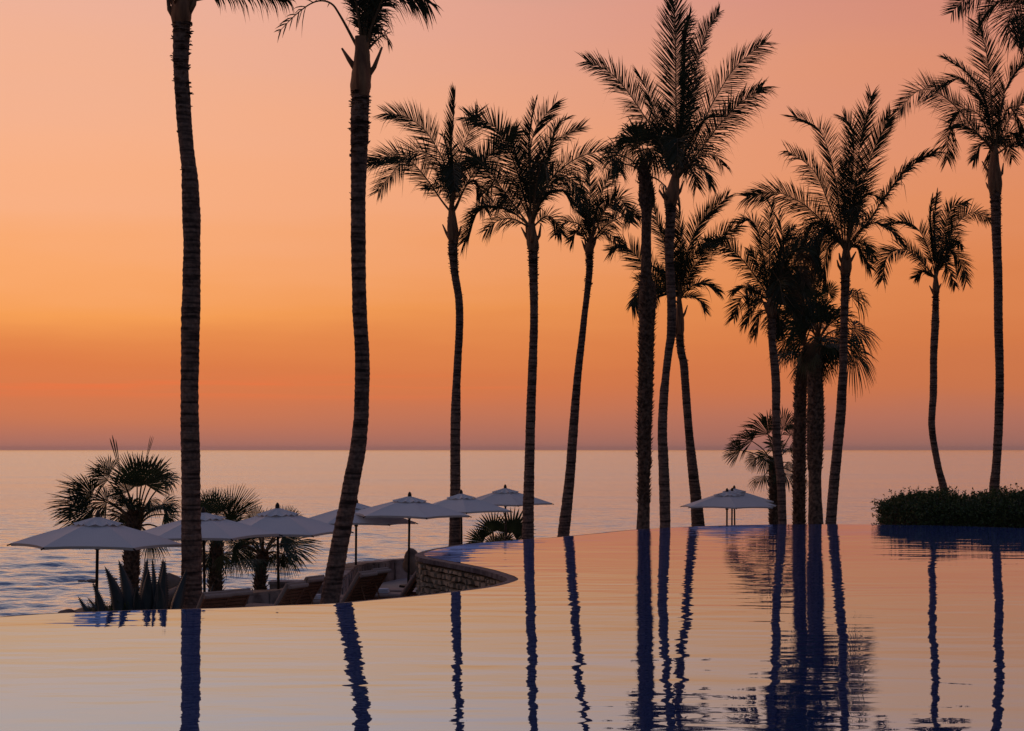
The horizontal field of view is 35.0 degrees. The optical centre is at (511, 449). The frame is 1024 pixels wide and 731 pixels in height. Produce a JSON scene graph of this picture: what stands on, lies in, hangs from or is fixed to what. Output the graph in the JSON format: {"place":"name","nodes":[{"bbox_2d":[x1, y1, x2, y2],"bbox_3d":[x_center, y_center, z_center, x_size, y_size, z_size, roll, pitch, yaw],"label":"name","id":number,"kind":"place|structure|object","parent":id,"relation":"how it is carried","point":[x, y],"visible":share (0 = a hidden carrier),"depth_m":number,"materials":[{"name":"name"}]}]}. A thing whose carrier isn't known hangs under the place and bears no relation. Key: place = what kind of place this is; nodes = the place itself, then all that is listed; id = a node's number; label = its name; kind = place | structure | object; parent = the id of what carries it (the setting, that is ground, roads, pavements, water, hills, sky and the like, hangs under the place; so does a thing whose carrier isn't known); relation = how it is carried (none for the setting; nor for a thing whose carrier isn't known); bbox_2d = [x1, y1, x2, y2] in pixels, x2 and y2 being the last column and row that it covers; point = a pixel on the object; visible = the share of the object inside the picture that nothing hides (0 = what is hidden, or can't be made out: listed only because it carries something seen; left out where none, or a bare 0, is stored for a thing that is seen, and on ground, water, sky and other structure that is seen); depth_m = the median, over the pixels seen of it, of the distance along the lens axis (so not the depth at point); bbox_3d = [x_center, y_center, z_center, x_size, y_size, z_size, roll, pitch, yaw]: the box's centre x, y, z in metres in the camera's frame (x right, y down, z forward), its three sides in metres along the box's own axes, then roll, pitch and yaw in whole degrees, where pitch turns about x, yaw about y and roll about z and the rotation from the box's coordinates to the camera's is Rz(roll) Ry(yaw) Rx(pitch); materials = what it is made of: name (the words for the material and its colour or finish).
{"place":"outdoors","nodes":[
{"label":"outdoors","id":0,"kind":"place"},
{"bbox_2d":[75,605,110,611],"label":"ground","id":1,"kind":"structure","parent":0,"point":[79,610],"depth_m":38.99,"materials":[{"name":"stone"}]},
{"bbox_2d":[58,609,75,612],"bbox_3d":[-9.297,3.455,33.973,0.425,0.220,0.382,0,0,0],"label":"boulder","id":2,"kind":"object","parent":1,"relation":"on","point":[66,610],"visible":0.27,"depth_m":33.96,"materials":[{"name":"stone"}]},
{"bbox_2d":[7,511,180,603],"bbox_3d":[-8.336,2.514,32.613,3.495,2.572,3.277,1,-1,0],"label":"patio umbrella","id":3,"kind":"object","parent":1,"relation":"on","point":[97,532],"visible":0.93,"depth_m":31.94,"materials":[{"name":"fabric"}]},
{"bbox_2d":[44,435,181,589],"bbox_3d":[-12.969,4.588,53.108,4.804,10.123,2.854,0,0,0],"label":"fan palm","id":4,"kind":"object","parent":1,"relation":"on","point":[135,513],"visible":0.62,"depth_m":52.86,"materials":[{"name":"green plant"}]},
{"bbox_2d":[167,586,176,608],"bbox_3d":[-8.790,3.916,42.985,1.061,0.616,1.005,0,0,-44],"label":"boulder","id":5,"kind":"object","parent":1,"relation":"on","point":[171,591],"visible":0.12,"depth_m":42.61,"materials":[{"name":"stone"}]},
{"bbox_2d":[166,573,180,589],"bbox_3d":[-9.639,3.888,45.989,0.732,0.792,0.934,0,0,0],"label":"boulder","id":6,"kind":"object","parent":1,"relation":"on","point":[173,581],"visible":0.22,"depth_m":45.65,"materials":[{"name":"grey stone"}]},
{"bbox_2d":[200,484,261,590],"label":"fan palm","id":7,"kind":"object","parent":1,"relation":"on","point":[217,561],"visible":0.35,"depth_m":45.88,"materials":[{"name":"green plant"}]},
{"bbox_2d":[224,503,323,589],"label":"fan palm","id":8,"kind":"object","parent":1,"relation":"on","point":[261,559],"visible":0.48,"depth_m":47.81,"materials":[{"name":"green plant"}]},
{"bbox_2d":[268,580,302,588],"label":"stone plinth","id":9,"kind":"structure","parent":1,"relation":"on","point":[272,584],"depth_m":41.23,"materials":[{"name":"grey stone"}]},
{"bbox_2d":[246,558,411,603],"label":"flagstone wall","id":10,"kind":"structure","parent":1,"relation":"on","point":[270,596],"depth_m":44.95,"materials":[{"name":"grey stone"}]},
{"bbox_2d":[310,499,417,564],"bbox_3d":[-4.372,2.587,45.517,3.462,2.426,3.216,0,-1,0],"label":"patio umbrella","id":11,"kind":"object","parent":1,"relation":"on","point":[329,517],"visible":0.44,"depth_m":44.77,"materials":[{"name":"fabric"}]},
{"bbox_2d":[366,83,527,545],"bbox_3d":[-2.515,-4.614,57.429,4.463,17.128,6.568,0,0,-43],"label":"coconut palm","id":12,"kind":"object","parent":1,"relation":"on","point":[451,171],"visible":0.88,"depth_m":57.87,"materials":[{"name":"green plant"}]},
{"bbox_2d":[415,557,516,594],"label":"stone pool wall","id":13,"kind":"structure","parent":1,"relation":"on","point":[431,579],"depth_m":34.90,"materials":[{"name":"stone"}]},
{"bbox_2d":[3,524,1001,616],"bbox_3d":[3.500,2.462,28.062,59.399,0.116,48.124,0,0,0],"label":"pool rim","id":14,"kind":"object","parent":13,"relation":"on","point":[505,578],"visible":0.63,"depth_m":32.47,"materials":[{"name":"stone"}]},
{"bbox_2d":[464,507,536,543],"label":"fan palm","id":15,"kind":"object","parent":1,"relation":"on","point":[492,526],"visible":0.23,"depth_m":61.65,"materials":[{"name":"green plant"}]},
{"bbox_2d":[603,185,750,526],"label":"coconut palm","id":16,"kind":"object","parent":1,"relation":"on","point":[684,262],"visible":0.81,"depth_m":71.77,"materials":[{"name":"green plant"}]},
{"bbox_2d":[701,485,775,524],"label":"patio umbrella","id":17,"kind":"object","parent":1,"relation":"on","point":[751,495],"visible":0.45,"depth_m":64.56,"materials":[{"name":"fabric"}]},
{"bbox_2d":[723,407,808,524],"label":"fan palm","id":18,"kind":"object","parent":1,"relation":"on","point":[772,485],"visible":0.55,"depth_m":70.77,"materials":[{"name":"green plant"}]},
{"bbox_2d":[759,258,838,523],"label":"fan palm","id":19,"kind":"object","parent":1,"relation":"on","point":[799,471],"visible":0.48,"depth_m":65.78,"materials":[{"name":"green plant"}]},
{"bbox_2d":[776,280,882,523],"bbox_3d":[12.460,-1.331,63.851,4.340,10.563,3.568,0,0,0],"label":"fan palm","id":20,"kind":"object","parent":1,"relation":"on","point":[817,354],"visible":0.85,"depth_m":63.73,"materials":[{"name":"green plant"}]},
{"bbox_2d":[870,188,990,492],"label":"coconut palm","id":21,"kind":"object","parent":1,"relation":"on","point":[947,243],"visible":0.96,"depth_m":75.85,"materials":[{"name":"green plant"}]},
{"bbox_2d":[870,483,1023,527],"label":"hedge","id":22,"kind":"object","parent":1,"relation":"on","point":[991,508],"visible":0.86,"depth_m":52.98,"materials":[{"name":"green plant"}]},
{"bbox_2d":[891,11,1023,491],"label":"coconut palm","id":23,"kind":"object","parent":1,"relation":"on","point":[995,139],"visible":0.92,"depth_m":61.85,"materials":[{"name":"green plant"}]},
{"bbox_2d":[940,0,1023,61],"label":"coconut palm","id":24,"kind":"object","parent":1,"relation":"on","point":[1017,39],"visible":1,"depth_m":54.45,"materials":[{"name":"green plant"}]},
{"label":"planting bed","id":25,"kind":"structure","parent":1,"relation":"on","visible":0},
{"bbox_2d":[78,582,105,611],"bbox_3d":[-6.851,2.551,26.595,0.392,0.830,0.715,0,0,-40],"label":"agave","id":26,"kind":"object","parent":25,"relation":"on","point":[100,605],"visible":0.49,"depth_m":26.36,"materials":[{"name":"green plant"}]},
{"bbox_2d":[86,600,130,610],"bbox_3d":[-6.710,2.705,27.248,0.940,0.491,1.744,0,0,-12],"label":"ground cover","id":27,"kind":"object","parent":25,"relation":"on","point":[89,606],"visible":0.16,"depth_m":26.95,"materials":[{"name":"green plant"}]},
{"bbox_2d":[105,560,133,610],"bbox_3d":[-6.410,2.380,26.750,0.590,1.132,0.701,0,0,0],"label":"agave","id":28,"kind":"object","parent":25,"relation":"on","point":[123,594],"visible":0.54,"depth_m":26.61,"materials":[{"name":"green plant"}]},
{"bbox_2d":[132,558,187,609],"bbox_3d":[-5.994,2.370,26.799,0.872,1.161,0.997,0,0,21],"label":"agave","id":29,"kind":"object","parent":25,"relation":"on","point":[150,595],"visible":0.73,"depth_m":26.72,"materials":[{"name":"green plant"}]},
{"bbox_2d":[380,577,416,591],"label":"terrace","id":30,"kind":"structure","parent":0,"point":[394,583],"depth_m":45.97,"materials":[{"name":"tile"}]},
{"bbox_2d":[144,507,282,591],"bbox_3d":[-6.882,2.542,36.289,3.526,2.517,3.094,-1,0,0],"label":"patio umbrella","id":31,"kind":"object","parent":30,"relation":"on","point":[217,527],"visible":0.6,"depth_m":35.71,"materials":[{"name":"fabric"}]},
{"bbox_2d":[196,590,232,607],"bbox_3d":[-6.246,3.247,31.433,1.969,1.106,0.660,0,0,44],"label":"sun lounger","id":32,"kind":"object","parent":30,"relation":"on","point":[216,599],"visible":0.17,"depth_m":30.80,"materials":[{"name":"fabric"}]},
{"bbox_2d":[166,0,295,608],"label":"coconut palm","id":33,"kind":"object","parent":30,"relation":"on","point":[180,12],"visible":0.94,"depth_m":32.45,"materials":[{"name":"brown plant"}]},
{"bbox_2d":[223,588,252,607],"bbox_3d":[-5.938,3.247,31.933,1.969,1.106,0.660,0,0,44],"label":"sun lounger","id":34,"kind":"object","parent":30,"relation":"on","point":[239,598],"visible":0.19,"depth_m":31.39,"materials":[{"name":"brown wood"}]},
{"bbox_2d":[245,575,324,606],"bbox_3d":[-4.971,3.247,35.031,1.969,1.106,0.660,0,0,28],"label":"sun lounger","id":35,"kind":"object","parent":30,"relation":"on","point":[308,594],"visible":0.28,"depth_m":34.69,"materials":[{"name":"brown wood"}]},
{"bbox_2d":[274,581,308,604],"bbox_3d":[-5.163,3.247,33.431,1.969,1.106,0.660,0,0,28],"label":"sun lounger","id":36,"kind":"object","parent":30,"relation":"on","point":[290,593],"visible":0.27,"depth_m":32.97,"materials":[{"name":"brown wood"}]},
{"bbox_2d":[238,502,353,588],"bbox_3d":[-5.445,2.519,37.798,3.515,2.561,3.205,-1,0,0],"label":"patio umbrella","id":37,"kind":"object","parent":30,"relation":"on","point":[280,521],"visible":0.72,"depth_m":37.22,"materials":[{"name":"fabric"}]},
{"bbox_2d":[311,570,377,603],"bbox_3d":[-4.001,3.247,36.431,1.969,1.106,0.660,0,0,28],"label":"sun lounger","id":38,"kind":"object","parent":30,"relation":"on","point":[358,586],"visible":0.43,"depth_m":36.01,"materials":[{"name":"brown wood"}]},
{"bbox_2d":[314,594,320,599],"bbox_3d":[-4.474,3.326,36.703,0.420,0.104,0.295,0,0,28],"label":"folded towel","id":39,"kind":"object","parent":38,"relation":"on","point":[317,596],"visible":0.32,"depth_m":36.53,"materials":[{"name":"white fabric"}]},
{"bbox_2d":[275,0,441,603],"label":"coconut palm","id":40,"kind":"object","parent":30,"relation":"on","point":[370,12],"visible":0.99,"depth_m":33.86,"materials":[{"name":"brown plant"}]},
{"bbox_2d":[340,567,390,600],"bbox_3d":[-3.764,3.247,37.331,1.969,1.106,0.660,0,0,28],"label":"sun lounger","id":41,"kind":"object","parent":30,"relation":"on","point":[374,585],"visible":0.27,"depth_m":37.01,"materials":[{"name":"brown wood"}]},
{"bbox_2d":[369,571,416,599],"bbox_3d":[-2.935,3.247,38.156,1.969,1.106,0.660,0,0,10],"label":"sun lounger","id":42,"kind":"object","parent":30,"relation":"on","point":[408,589],"visible":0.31,"depth_m":37.81,"materials":[{"name":"brown wood"}]},
{"bbox_2d":[378,588,389,592],"bbox_3d":[-3.097,3.326,38.201,0.420,0.104,0.295,0,0,4],"label":"folded towel","id":43,"kind":"object","parent":42,"relation":"on","point":[383,590],"visible":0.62,"depth_m":38.06,"materials":[{"name":"white fabric"}]},
{"bbox_2d":[389,588,417,595],"bbox_3d":[-2.934,3.247,39.355,1.969,1.106,0.660,0,0,10],"label":"sun lounger","id":44,"kind":"object","parent":30,"relation":"on","point":[399,590],"visible":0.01,"depth_m":39.14,"materials":[{"name":"fabric"}]},
{"bbox_2d":[403,548,417,574],"bbox_3d":[-2.873,3.228,46.776,0.544,0.771,0.592,0,0,38],"label":"boulder","id":45,"kind":"object","parent":30,"relation":"on","point":[413,561],"visible":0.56,"depth_m":46.55,"materials":[{"name":"stone"}]},
{"bbox_2d":[355,492,471,587],"bbox_3d":[-2.839,2.485,44.789,3.465,2.631,3.340,1,0,0],"label":"patio umbrella","id":46,"kind":"object","parent":30,"relation":"on","point":[409,506],"visible":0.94,"depth_m":44.11,"materials":[{"name":"fabric"}]},
{"bbox_2d":[433,490,512,543],"bbox_3d":[-1.589,2.532,51.110,3.254,2.536,3.503,-1,0,0],"label":"patio umbrella","id":47,"kind":"object","parent":30,"relation":"on","point":[460,502],"visible":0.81,"depth_m":50.42,"materials":[{"name":"fabric"}]},
{"bbox_2d":[475,484,553,540],"bbox_3d":[-0.224,2.519,57.288,3.411,2.563,3.411,-1,1,0],"label":"patio umbrella","id":48,"kind":"object","parent":30,"relation":"on","point":[505,496],"visible":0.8,"depth_m":56.63,"materials":[{"name":"fabric"}]},
{"bbox_2d":[451,92,632,538],"bbox_3d":[0.396,-3.996,55.518,3.996,15.891,8.117,0,0,-35],"label":"coconut palm","id":49,"kind":"object","parent":30,"relation":"on","point":[530,179],"visible":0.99,"depth_m":54.86,"materials":[{"name":"green plant"}]},
{"bbox_2d":[548,162,641,536],"bbox_3d":[3.232,-3.493,58.539,3.954,14.886,5.098,0,0,0],"label":"coconut palm","id":50,"kind":"object","parent":30,"relation":"on","point":[588,224],"visible":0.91,"depth_m":59.85,"materials":[{"name":"green plant"}]},
{"bbox_2d":[596,117,681,529],"bbox_3d":[4.514,-3.984,58.041,3.198,15.868,1.766,0,0,13],"label":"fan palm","id":51,"kind":"object","parent":30,"relation":"on","point":[647,303],"visible":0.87,"depth_m":57.81,"materials":[{"name":"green plant"}]},
{"bbox_2d":[576,0,779,527],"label":"coconut palm","id":52,"kind":"object","parent":30,"relation":"on","point":[674,144],"visible":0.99,"depth_m":55.94,"materials":[{"name":"green plant"}]},
{"bbox_2d":[680,488,774,524],"bbox_3d":[7.811,2.604,59.016,3.243,2.392,3.626,0,-1,0],"label":"patio umbrella","id":53,"kind":"object","parent":30,"relation":"on","point":[726,500],"visible":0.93,"depth_m":58.22,"materials":[{"name":"fabric"}]},
{"bbox_2d":[729,488,777,524],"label":"patio umbrella","id":54,"kind":"object","parent":30,"relation":"on","point":[754,499],"visible":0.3,"depth_m":61.61,"materials":[{"name":"fabric"}]},
{"bbox_2d":[698,198,824,523],"bbox_3d":[8.515,-2.405,56.740,4.367,12.711,5.556,0,0,29],"label":"coconut palm","id":55,"kind":"object","parent":30,"relation":"on","point":[775,277],"visible":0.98,"depth_m":56.86,"materials":[{"name":"green plant"}]},
{"bbox_2d":[735,83,948,523],"bbox_3d":[11.943,-4.559,59.541,7.205,17.018,4.103,0,0,41],"label":"coconut palm","id":56,"kind":"object","parent":30,"relation":"on","point":[850,201],"visible":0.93,"depth_m":59.81,"materials":[{"name":"green plant"}]},
{"bbox_2d":[0,524,1023,730],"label":"pool water","id":57,"kind":"structure","parent":0,"point":[820,627],"depth_m":19.66,"materials":[{"name":"blue liquid"}]},
{"bbox_2d":[0,450,1023,616],"bbox_3d":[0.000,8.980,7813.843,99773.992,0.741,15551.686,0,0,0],"label":"sea","id":58,"kind":"structure","parent":0,"point":[305,483],"depth_m":372.41,"materials":[{"name":"blue liquid"}]},
{"bbox_2d":[0,0,1023,449],"label":"sky","id":59,"kind":"structure","parent":0,"point":[91,230],"materials":[{"name":"orange"}]}
]}

